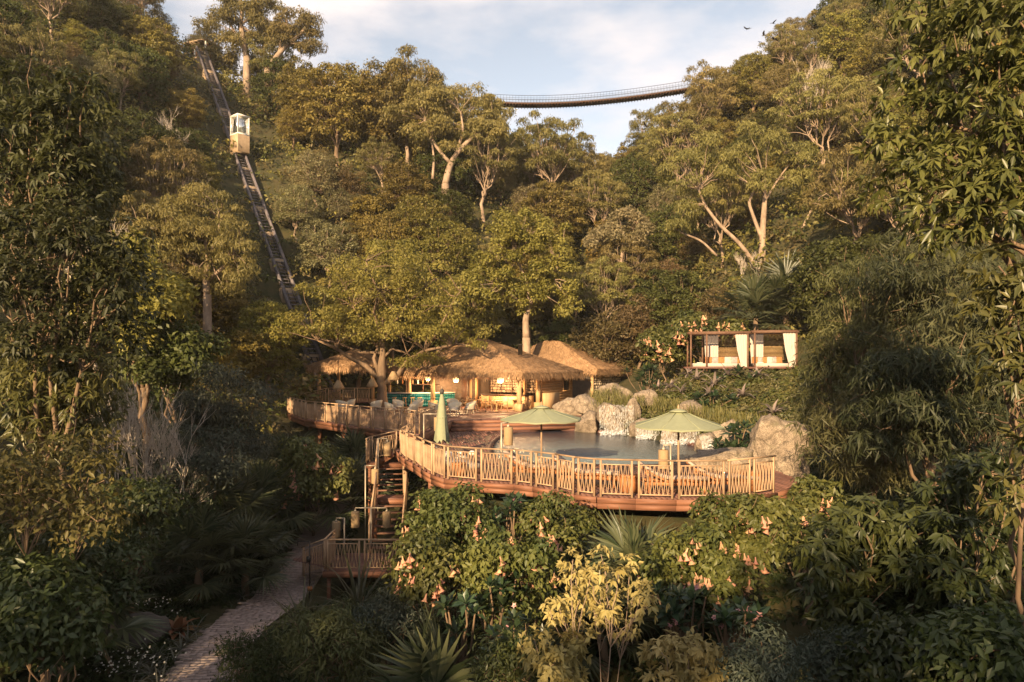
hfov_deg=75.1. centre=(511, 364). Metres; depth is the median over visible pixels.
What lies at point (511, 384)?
wall shelf
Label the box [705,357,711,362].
cushion
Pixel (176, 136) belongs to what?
evergreen tree
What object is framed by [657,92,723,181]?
gum tree
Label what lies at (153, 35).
broadleaf tree
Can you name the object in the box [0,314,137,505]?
bamboo leaf tree
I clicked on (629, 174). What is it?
evergreen tree
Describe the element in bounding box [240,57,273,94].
broadleaf tree
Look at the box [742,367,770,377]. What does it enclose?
bromeliad
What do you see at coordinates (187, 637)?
border grass plant
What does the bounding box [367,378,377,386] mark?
basket lamp
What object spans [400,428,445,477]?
balustrade
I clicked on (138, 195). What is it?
gum tree
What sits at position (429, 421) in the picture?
balustrade
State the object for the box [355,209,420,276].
broadleaf tree
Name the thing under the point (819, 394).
weeping tree
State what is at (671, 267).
brown scrub tree
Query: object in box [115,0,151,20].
brown scrub tree
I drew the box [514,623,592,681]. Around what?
yellow sapling
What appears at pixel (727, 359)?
cushion
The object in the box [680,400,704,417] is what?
boulder
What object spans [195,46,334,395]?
funicular track
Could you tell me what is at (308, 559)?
path light
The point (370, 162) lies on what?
gum tree
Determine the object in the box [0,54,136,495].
dark leaf tree
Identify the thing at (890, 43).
gum tree
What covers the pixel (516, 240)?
broadleaf tree
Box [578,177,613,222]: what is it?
broadleaf tree
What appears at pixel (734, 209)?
gum tree
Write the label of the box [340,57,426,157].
broadleaf tree
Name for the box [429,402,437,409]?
lounge chair
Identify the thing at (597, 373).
back hall
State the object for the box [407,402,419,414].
lounge chair
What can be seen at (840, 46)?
broadleaf tree
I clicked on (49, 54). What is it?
gum tree
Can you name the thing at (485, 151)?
brown scrub tree
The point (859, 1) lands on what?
gum tree
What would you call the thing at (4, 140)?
evergreen tree
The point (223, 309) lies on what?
broadleaf tree
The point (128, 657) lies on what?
white blossoms
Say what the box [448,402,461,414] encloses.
lounge chair
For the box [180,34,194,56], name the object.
brown scrub tree
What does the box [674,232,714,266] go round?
brown scrub tree
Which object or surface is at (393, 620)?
feathery shrub
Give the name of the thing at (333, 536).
balustrade
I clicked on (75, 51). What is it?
brown scrub tree
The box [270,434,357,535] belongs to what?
trumpet flower bush
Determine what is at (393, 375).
basket lamp
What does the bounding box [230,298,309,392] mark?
broadleaf tree
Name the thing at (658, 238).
evergreen tree
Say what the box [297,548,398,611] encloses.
flax plant
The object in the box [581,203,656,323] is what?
silver leaf tree
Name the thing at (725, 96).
gum tree
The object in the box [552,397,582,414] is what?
boulder
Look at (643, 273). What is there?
gum tree
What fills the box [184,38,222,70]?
summit station
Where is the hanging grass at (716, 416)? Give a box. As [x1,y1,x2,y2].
[589,385,765,433]
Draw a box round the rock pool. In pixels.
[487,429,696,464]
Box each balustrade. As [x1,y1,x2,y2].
[287,396,305,418]
[301,539,324,575]
[304,388,369,403]
[306,401,416,433]
[324,529,335,568]
[325,539,398,569]
[365,424,408,462]
[368,472,376,550]
[375,439,377,468]
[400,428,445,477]
[401,472,407,531]
[403,457,405,494]
[418,405,435,432]
[445,445,726,498]
[727,455,775,494]
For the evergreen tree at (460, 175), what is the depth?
82.32 m
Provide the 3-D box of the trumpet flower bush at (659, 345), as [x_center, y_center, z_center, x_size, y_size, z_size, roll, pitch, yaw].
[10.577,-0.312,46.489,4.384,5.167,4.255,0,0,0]
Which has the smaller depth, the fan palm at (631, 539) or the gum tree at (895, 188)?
the fan palm at (631, 539)
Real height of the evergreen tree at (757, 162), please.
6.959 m
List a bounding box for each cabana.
[682,331,750,370]
[749,330,798,370]
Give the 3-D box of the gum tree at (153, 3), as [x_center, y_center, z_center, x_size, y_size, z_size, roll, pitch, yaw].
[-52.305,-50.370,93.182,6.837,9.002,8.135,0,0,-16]
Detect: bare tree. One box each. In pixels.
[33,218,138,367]
[82,364,187,571]
[140,404,229,573]
[156,111,189,144]
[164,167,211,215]
[734,254,747,276]
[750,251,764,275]
[793,52,834,101]
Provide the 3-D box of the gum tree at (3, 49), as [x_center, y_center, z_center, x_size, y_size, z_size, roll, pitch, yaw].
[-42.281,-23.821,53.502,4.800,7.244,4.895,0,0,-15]
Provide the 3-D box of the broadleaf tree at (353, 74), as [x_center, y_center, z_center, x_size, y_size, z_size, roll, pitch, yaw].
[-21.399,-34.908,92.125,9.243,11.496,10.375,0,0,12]
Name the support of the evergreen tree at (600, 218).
on the hillside ground at (232, 184)
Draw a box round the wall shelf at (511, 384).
[490,378,529,394]
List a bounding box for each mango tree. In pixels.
[850,0,1023,274]
[945,241,1023,659]
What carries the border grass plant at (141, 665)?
on the hillside ground at (232, 184)
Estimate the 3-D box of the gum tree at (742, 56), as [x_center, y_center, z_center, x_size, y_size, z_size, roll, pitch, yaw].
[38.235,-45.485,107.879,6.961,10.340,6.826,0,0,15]
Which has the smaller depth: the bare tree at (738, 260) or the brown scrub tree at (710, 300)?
the brown scrub tree at (710, 300)
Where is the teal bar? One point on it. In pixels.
(426, 396)
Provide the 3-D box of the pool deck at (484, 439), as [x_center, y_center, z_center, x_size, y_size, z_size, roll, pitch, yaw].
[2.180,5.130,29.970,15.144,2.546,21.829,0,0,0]
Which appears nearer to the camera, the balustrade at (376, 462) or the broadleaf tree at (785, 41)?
the balustrade at (376, 462)
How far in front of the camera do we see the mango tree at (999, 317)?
8.32 m
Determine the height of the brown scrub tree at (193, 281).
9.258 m
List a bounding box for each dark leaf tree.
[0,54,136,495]
[0,194,165,527]
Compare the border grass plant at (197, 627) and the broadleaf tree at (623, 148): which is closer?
the border grass plant at (197, 627)
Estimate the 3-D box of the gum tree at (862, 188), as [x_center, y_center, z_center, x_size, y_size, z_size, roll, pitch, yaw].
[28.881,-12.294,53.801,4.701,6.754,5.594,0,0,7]
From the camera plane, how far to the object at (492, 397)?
49.78 m
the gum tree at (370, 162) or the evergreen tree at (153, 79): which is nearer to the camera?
the evergreen tree at (153, 79)
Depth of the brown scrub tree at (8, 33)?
56.22 m
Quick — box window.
[562,376,569,390]
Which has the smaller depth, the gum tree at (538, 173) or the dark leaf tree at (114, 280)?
the dark leaf tree at (114, 280)
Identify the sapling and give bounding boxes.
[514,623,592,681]
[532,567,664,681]
[538,544,670,681]
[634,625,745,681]
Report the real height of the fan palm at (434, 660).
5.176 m
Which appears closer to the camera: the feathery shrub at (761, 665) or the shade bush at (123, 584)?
the feathery shrub at (761, 665)
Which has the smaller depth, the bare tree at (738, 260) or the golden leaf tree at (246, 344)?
the golden leaf tree at (246, 344)
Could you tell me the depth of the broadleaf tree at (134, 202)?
51.42 m
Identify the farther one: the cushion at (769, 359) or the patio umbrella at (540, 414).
the cushion at (769, 359)
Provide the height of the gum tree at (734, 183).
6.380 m
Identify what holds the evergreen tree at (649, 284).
on the hillside ground at (232, 184)
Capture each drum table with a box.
[452,462,465,475]
[619,473,637,492]
[740,469,761,490]
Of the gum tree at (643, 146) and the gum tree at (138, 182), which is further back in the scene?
the gum tree at (643, 146)
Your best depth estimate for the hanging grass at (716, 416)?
37.39 m
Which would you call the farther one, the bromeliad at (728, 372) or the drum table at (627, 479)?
the bromeliad at (728, 372)
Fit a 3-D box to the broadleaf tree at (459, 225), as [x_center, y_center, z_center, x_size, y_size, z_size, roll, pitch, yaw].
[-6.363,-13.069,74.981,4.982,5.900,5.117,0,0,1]
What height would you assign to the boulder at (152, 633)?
1.259 m
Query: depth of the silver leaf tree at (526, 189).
83.11 m
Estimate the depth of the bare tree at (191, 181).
60.17 m
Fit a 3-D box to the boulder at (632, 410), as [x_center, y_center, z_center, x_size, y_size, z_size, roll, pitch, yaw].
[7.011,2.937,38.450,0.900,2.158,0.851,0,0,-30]
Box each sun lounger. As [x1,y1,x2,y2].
[503,450,564,480]
[554,455,620,487]
[637,461,707,493]
[685,458,758,491]
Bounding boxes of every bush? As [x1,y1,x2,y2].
[0,504,104,672]
[0,547,117,681]
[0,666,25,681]
[43,581,119,681]
[69,532,160,673]
[121,476,228,573]
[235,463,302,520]
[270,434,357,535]
[380,526,469,641]
[394,478,505,648]
[450,525,562,627]
[486,491,534,619]
[508,489,606,628]
[630,520,768,636]
[635,323,695,381]
[663,309,749,372]
[687,489,810,642]
[785,473,847,625]
[822,604,961,681]
[891,591,1023,681]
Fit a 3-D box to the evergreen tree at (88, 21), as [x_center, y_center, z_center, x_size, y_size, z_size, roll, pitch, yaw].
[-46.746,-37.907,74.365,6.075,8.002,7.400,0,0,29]
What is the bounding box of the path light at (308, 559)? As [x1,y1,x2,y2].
[297,541,311,598]
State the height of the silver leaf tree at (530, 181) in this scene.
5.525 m
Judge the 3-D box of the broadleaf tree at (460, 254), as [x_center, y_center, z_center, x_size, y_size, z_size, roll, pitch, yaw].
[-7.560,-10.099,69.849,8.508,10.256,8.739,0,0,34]
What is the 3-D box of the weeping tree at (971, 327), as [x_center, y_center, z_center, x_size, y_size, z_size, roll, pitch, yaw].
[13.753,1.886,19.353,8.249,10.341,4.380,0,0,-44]
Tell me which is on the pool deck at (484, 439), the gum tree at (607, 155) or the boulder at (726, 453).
the boulder at (726, 453)
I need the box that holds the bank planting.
[623,365,927,445]
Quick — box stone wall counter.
[481,393,533,409]
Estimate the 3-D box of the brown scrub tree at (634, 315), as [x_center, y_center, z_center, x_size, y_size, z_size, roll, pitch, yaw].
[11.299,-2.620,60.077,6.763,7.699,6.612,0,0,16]
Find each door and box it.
[461,379,466,405]
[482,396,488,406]
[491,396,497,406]
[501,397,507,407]
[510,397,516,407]
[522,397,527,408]
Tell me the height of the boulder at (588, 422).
1.718 m
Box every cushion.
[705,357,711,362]
[712,357,717,362]
[718,357,724,362]
[724,357,730,362]
[731,357,736,362]
[767,357,771,362]
[776,357,781,362]
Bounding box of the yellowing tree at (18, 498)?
[0,419,143,681]
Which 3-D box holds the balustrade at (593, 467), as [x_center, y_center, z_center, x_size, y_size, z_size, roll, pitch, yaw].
[1.773,3.299,20.387,9.124,1.122,1.161,0,0,22]
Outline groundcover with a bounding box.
[1,453,933,681]
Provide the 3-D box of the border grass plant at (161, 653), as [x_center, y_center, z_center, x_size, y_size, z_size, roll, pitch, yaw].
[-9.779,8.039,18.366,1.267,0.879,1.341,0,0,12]
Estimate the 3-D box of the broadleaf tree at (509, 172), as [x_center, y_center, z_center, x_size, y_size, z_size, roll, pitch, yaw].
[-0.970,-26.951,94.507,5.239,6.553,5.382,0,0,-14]
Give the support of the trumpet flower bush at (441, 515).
on the hillside ground at (232, 184)
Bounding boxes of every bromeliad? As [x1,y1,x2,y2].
[657,376,679,391]
[665,383,688,393]
[675,365,695,378]
[686,368,709,380]
[693,383,724,399]
[702,372,726,387]
[718,364,736,377]
[730,383,758,399]
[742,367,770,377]
[757,400,788,414]
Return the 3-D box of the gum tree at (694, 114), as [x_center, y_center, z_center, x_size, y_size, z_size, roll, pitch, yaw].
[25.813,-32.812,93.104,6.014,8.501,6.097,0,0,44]
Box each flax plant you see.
[254,572,336,624]
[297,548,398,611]
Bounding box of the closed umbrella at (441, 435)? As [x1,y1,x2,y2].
[434,386,449,450]
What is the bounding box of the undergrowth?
[0,0,1023,681]
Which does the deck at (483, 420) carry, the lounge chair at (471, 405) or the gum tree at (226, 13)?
the lounge chair at (471, 405)
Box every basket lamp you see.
[332,360,343,389]
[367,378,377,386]
[388,371,398,379]
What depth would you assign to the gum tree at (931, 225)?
45.42 m
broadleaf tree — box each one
[61,18,99,54]
[111,14,182,95]
[113,190,149,220]
[164,87,208,128]
[177,152,223,189]
[182,266,253,336]
[192,267,245,317]
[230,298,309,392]
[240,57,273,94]
[269,55,328,141]
[274,105,309,150]
[285,62,381,166]
[309,262,408,387]
[329,66,369,146]
[333,219,368,257]
[337,237,438,361]
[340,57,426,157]
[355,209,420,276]
[373,158,433,216]
[387,194,457,260]
[394,77,465,169]
[405,218,477,308]
[417,266,507,352]
[446,223,475,255]
[462,206,584,394]
[493,151,523,183]
[501,253,561,341]
[512,178,589,244]
[542,228,578,273]
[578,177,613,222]
[612,138,641,173]
[705,115,737,157]
[728,50,779,118]
[777,36,795,46]
[816,9,867,85]
[835,37,896,91]
[848,27,892,73]
[869,100,937,148]
[884,0,949,62]
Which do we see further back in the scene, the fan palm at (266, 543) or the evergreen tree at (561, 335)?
the evergreen tree at (561, 335)
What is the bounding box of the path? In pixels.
[159,459,370,681]
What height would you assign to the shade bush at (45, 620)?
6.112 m
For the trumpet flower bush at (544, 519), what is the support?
on the hillside ground at (232, 184)
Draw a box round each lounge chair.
[335,400,347,406]
[345,399,355,408]
[370,400,381,409]
[384,402,395,414]
[392,399,404,410]
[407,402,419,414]
[412,399,423,410]
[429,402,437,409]
[446,398,458,409]
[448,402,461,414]
[464,401,475,413]
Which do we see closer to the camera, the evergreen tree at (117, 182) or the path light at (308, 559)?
the path light at (308, 559)
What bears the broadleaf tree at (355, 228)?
on the hillside ground at (232, 184)
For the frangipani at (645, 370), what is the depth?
42.03 m
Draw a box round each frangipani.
[431,589,486,664]
[466,568,535,677]
[478,603,551,681]
[620,362,662,391]
[647,580,717,655]
[688,388,737,406]
[706,437,741,448]
[709,419,752,447]
[712,363,760,381]
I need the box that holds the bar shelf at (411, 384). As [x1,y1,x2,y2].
[389,373,439,391]
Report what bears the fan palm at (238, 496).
on the hillside ground at (232, 184)
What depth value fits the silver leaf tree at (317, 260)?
66.69 m
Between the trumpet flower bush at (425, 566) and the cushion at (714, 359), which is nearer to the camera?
the trumpet flower bush at (425, 566)
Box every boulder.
[103,611,170,653]
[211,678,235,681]
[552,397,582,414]
[571,394,600,413]
[574,410,598,432]
[596,402,625,433]
[598,383,633,401]
[625,397,640,428]
[628,417,652,436]
[633,389,657,406]
[659,431,698,443]
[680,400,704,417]
[687,447,753,471]
[694,432,720,450]
[712,417,749,444]
[747,415,814,484]
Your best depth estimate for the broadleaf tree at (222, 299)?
52.33 m
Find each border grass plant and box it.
[117,651,158,677]
[126,653,171,681]
[130,644,178,668]
[133,652,186,681]
[134,665,177,681]
[155,644,196,674]
[166,630,200,653]
[169,625,202,645]
[175,615,219,639]
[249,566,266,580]
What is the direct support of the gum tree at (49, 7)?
on the hillside ground at (232, 184)
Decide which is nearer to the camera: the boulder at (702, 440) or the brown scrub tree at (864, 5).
the boulder at (702, 440)
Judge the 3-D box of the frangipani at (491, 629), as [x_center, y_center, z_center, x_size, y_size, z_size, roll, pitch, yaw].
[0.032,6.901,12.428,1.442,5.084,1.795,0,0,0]
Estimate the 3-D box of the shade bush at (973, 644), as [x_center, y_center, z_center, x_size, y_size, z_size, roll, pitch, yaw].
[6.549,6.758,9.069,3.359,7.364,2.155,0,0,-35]
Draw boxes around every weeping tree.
[784,376,936,515]
[785,329,860,451]
[799,246,902,457]
[834,226,1021,533]
[834,330,1023,528]
[887,251,1023,546]
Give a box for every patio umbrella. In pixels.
[500,401,580,470]
[635,404,724,473]
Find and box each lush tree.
[781,474,1014,641]
[895,442,1023,617]
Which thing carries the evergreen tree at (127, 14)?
on the hillside ground at (232, 184)
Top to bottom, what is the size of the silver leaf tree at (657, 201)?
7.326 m
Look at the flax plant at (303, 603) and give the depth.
20.58 m
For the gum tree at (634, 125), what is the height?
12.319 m
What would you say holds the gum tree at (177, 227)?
on the hillside ground at (232, 184)
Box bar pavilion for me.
[306,349,398,405]
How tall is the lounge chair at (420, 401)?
0.844 m
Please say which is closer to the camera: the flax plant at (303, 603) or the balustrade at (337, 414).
the flax plant at (303, 603)
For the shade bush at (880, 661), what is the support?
on the hillside ground at (232, 184)
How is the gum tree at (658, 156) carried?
on the hillside ground at (232, 184)
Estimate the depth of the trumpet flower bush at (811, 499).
17.17 m
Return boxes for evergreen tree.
[0,0,41,68]
[0,58,35,114]
[0,92,18,152]
[0,103,132,196]
[0,143,131,227]
[59,0,122,45]
[71,467,184,613]
[79,26,135,91]
[79,98,139,186]
[86,0,147,43]
[106,39,173,111]
[111,310,232,473]
[116,105,179,179]
[133,125,195,181]
[175,127,214,158]
[247,56,301,124]
[411,136,477,197]
[427,188,475,230]
[538,319,579,345]
[591,196,630,230]
[599,157,665,218]
[616,162,639,193]
[622,149,652,174]
[631,268,686,311]
[640,268,717,330]
[645,201,702,269]
[690,76,736,120]
[718,134,767,175]
[731,69,760,110]
[741,111,776,137]
[778,233,894,338]
[805,0,852,40]
[847,0,889,41]
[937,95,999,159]
[952,35,996,110]
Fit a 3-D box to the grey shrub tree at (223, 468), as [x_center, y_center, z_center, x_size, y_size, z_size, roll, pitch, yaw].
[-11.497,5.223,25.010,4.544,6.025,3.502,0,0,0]
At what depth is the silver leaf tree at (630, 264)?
70.56 m
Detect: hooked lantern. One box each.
[332,517,344,547]
[351,507,390,550]
[365,465,378,538]
[378,438,390,524]
[423,413,436,437]
[500,422,512,473]
[658,444,670,473]
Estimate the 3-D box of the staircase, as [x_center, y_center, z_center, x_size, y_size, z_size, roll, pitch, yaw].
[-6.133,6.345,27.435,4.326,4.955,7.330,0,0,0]
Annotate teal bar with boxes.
[387,392,455,405]
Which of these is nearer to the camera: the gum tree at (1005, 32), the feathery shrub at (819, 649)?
the feathery shrub at (819, 649)
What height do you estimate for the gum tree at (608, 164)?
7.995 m
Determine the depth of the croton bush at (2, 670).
16.45 m
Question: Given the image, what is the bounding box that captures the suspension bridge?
[453,73,727,108]
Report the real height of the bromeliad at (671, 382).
0.983 m
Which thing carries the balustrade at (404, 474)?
on the staircase
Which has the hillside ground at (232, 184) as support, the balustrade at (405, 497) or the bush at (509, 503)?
the bush at (509, 503)
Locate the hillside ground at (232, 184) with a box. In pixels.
[0,0,1023,681]
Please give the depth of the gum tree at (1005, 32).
52.53 m
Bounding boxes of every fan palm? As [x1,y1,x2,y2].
[7,541,171,676]
[122,492,274,604]
[148,467,306,575]
[178,506,299,604]
[217,455,325,533]
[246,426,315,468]
[307,451,396,532]
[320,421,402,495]
[360,598,504,681]
[567,503,694,644]
[705,267,798,333]
[736,249,827,345]
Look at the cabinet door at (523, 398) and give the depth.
48.22 m
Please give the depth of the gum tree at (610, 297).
64.98 m
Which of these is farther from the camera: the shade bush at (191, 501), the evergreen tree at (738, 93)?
the evergreen tree at (738, 93)
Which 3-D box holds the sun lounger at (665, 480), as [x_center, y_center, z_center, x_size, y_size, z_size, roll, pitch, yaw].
[4.904,3.385,20.307,2.108,0.950,0.730,0,0,4]
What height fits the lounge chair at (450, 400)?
0.844 m
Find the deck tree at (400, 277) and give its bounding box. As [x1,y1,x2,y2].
[264,243,497,408]
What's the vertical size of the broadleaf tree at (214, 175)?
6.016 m
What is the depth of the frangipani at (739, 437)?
27.49 m
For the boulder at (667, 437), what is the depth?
33.39 m
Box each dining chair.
[479,396,487,408]
[485,399,492,411]
[501,398,508,411]
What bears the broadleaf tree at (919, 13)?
on the hillside ground at (232, 184)
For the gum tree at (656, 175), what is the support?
on the hillside ground at (232, 184)
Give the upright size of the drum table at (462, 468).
0.430 m
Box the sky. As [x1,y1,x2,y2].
[120,0,826,158]
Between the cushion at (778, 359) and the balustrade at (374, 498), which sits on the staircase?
the balustrade at (374, 498)
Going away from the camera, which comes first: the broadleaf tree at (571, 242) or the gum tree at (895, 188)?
the gum tree at (895, 188)
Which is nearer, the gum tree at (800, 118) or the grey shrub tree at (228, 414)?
the grey shrub tree at (228, 414)
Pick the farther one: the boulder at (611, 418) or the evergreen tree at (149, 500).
the boulder at (611, 418)
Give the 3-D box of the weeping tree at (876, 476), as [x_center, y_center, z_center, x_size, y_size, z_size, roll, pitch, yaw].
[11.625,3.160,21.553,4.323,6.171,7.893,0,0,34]
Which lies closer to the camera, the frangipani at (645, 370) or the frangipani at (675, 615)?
the frangipani at (675, 615)
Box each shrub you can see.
[208,618,301,681]
[263,598,396,681]
[346,586,431,681]
[461,622,559,681]
[696,594,776,655]
[705,617,819,681]
[787,623,872,681]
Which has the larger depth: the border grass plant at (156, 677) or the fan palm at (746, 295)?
the fan palm at (746, 295)
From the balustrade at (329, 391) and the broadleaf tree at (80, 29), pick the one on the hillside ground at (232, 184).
the broadleaf tree at (80, 29)
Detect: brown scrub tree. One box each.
[0,12,26,53]
[48,41,93,72]
[64,227,199,465]
[87,203,211,292]
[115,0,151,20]
[116,255,203,335]
[121,150,179,202]
[134,32,185,80]
[145,7,179,36]
[153,22,174,43]
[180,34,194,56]
[216,52,238,73]
[295,147,340,181]
[322,164,372,203]
[469,145,497,180]
[564,307,648,379]
[606,292,663,368]
[646,256,687,290]
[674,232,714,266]
[689,283,749,327]
[717,186,769,230]
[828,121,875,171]
[836,0,872,27]
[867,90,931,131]
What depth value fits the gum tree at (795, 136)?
72.15 m
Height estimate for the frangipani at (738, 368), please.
1.890 m
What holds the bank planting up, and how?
on the hillside ground at (232, 184)
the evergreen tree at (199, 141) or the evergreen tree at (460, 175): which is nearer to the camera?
the evergreen tree at (199, 141)
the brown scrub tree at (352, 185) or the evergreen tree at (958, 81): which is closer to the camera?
the evergreen tree at (958, 81)
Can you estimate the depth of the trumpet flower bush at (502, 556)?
14.61 m
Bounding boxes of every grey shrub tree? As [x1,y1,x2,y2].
[140,423,254,567]
[160,358,289,507]
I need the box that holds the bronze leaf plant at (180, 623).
[167,615,200,639]
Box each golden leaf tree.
[47,66,95,99]
[190,339,245,389]
[218,328,271,391]
[349,194,385,232]
[581,218,627,261]
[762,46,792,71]
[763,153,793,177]
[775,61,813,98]
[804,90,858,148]
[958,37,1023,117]
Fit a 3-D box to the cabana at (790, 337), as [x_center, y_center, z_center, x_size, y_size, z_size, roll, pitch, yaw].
[16.660,-0.900,42.999,3.000,2.580,2.800,0,0,10]
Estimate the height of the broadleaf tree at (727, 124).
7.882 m
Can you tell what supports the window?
in the thatched hall
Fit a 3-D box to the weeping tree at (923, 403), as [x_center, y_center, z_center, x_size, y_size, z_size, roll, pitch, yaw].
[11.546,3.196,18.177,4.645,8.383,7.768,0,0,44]
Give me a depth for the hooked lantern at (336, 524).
26.55 m
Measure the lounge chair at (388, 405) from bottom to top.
0.844 m
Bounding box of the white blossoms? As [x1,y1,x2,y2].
[78,592,189,676]
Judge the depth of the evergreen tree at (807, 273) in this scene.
43.44 m
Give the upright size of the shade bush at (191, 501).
4.107 m
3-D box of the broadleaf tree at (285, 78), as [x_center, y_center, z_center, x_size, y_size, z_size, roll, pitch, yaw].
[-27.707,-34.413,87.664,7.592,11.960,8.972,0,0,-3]
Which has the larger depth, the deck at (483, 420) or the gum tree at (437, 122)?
the gum tree at (437, 122)
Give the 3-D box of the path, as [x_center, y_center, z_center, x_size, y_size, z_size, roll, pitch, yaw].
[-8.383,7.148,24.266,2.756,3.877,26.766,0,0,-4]
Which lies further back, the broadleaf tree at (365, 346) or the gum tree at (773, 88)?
the gum tree at (773, 88)
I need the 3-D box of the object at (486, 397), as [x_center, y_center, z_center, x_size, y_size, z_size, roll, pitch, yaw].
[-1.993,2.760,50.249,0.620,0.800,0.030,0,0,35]
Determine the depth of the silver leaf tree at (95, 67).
64.70 m
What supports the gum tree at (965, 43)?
on the hillside ground at (232, 184)
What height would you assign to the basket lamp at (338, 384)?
2.100 m
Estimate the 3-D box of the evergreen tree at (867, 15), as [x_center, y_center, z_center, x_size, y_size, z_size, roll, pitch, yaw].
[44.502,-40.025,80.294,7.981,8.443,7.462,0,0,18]
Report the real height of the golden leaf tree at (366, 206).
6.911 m
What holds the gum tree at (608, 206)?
on the hillside ground at (232, 184)
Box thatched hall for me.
[395,339,585,411]
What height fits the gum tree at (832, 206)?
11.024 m
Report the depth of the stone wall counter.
49.18 m
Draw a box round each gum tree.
[0,20,78,85]
[0,29,19,60]
[28,0,91,45]
[92,43,147,112]
[110,190,161,237]
[112,193,209,269]
[115,134,211,207]
[117,0,146,5]
[134,0,165,14]
[138,179,261,333]
[190,0,294,98]
[242,30,298,74]
[258,5,328,118]
[354,136,402,196]
[355,43,447,164]
[378,81,511,212]
[434,82,517,196]
[448,120,525,221]
[467,242,523,293]
[507,125,548,190]
[509,109,588,200]
[512,205,546,232]
[525,146,551,188]
[543,131,606,198]
[547,143,593,202]
[551,271,596,324]
[562,169,630,227]
[574,255,641,333]
[587,153,613,171]
[588,233,660,323]
[594,158,619,179]
[625,104,676,164]
[634,127,685,191]
[637,164,667,189]
[642,110,718,199]
[653,117,860,268]
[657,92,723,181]
[674,103,713,125]
[680,59,742,120]
[683,167,756,267]
[716,171,753,198]
[729,53,757,73]
[752,60,818,127]
[757,22,810,63]
[763,65,870,180]
[769,101,834,167]
[774,17,811,42]
[793,28,826,69]
[794,142,905,243]
[799,8,833,37]
[815,0,861,31]
[832,2,872,40]
[837,80,911,153]
[842,133,970,276]
[844,168,878,245]
[857,0,889,5]
[862,0,959,90]
[889,137,987,240]
[891,26,926,69]
[914,21,967,78]
[940,26,1005,72]
[991,5,1013,42]
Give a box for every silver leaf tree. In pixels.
[62,53,126,104]
[169,192,242,248]
[186,28,221,48]
[270,183,323,241]
[285,149,342,211]
[293,219,362,287]
[318,187,361,225]
[441,279,514,328]
[486,167,518,207]
[506,184,547,231]
[519,172,541,186]
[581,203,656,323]
[586,232,653,286]
[643,184,678,217]
[668,176,720,233]
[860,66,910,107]
[873,141,949,230]
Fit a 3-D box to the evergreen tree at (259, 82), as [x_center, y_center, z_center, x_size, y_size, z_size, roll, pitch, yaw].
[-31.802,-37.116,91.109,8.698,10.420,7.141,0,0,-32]
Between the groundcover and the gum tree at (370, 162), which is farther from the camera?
the gum tree at (370, 162)
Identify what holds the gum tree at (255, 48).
on the hillside ground at (232, 184)
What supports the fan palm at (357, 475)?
on the hillside ground at (232, 184)
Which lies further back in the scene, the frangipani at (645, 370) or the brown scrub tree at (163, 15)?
the brown scrub tree at (163, 15)
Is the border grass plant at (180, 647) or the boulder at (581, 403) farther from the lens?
the boulder at (581, 403)
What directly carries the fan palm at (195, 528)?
on the hillside ground at (232, 184)
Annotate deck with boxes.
[287,405,581,482]
[395,428,796,513]
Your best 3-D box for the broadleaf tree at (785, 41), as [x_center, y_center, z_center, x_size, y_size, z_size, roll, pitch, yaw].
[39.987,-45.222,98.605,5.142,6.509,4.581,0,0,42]
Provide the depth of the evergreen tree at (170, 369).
30.01 m
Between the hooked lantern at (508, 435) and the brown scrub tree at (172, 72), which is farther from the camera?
the brown scrub tree at (172, 72)
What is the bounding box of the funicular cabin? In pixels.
[230,113,249,157]
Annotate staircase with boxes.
[293,451,404,599]
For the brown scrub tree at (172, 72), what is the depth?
81.20 m
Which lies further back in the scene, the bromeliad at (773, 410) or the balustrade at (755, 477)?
the bromeliad at (773, 410)
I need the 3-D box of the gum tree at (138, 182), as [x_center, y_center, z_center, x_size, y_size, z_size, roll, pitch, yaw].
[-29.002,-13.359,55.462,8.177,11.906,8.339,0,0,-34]
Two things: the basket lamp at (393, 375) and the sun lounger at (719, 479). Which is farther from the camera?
the basket lamp at (393, 375)
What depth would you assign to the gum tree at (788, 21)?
99.88 m
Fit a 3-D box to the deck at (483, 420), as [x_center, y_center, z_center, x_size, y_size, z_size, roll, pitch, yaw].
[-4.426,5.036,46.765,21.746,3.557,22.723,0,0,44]
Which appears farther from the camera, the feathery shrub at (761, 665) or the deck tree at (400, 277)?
the deck tree at (400, 277)
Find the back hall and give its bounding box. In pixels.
[501,339,632,401]
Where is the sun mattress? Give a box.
[437,455,479,473]
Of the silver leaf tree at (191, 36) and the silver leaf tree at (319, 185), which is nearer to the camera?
the silver leaf tree at (319, 185)
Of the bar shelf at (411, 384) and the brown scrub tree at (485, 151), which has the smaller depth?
the bar shelf at (411, 384)
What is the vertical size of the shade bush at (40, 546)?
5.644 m
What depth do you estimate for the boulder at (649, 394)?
39.37 m

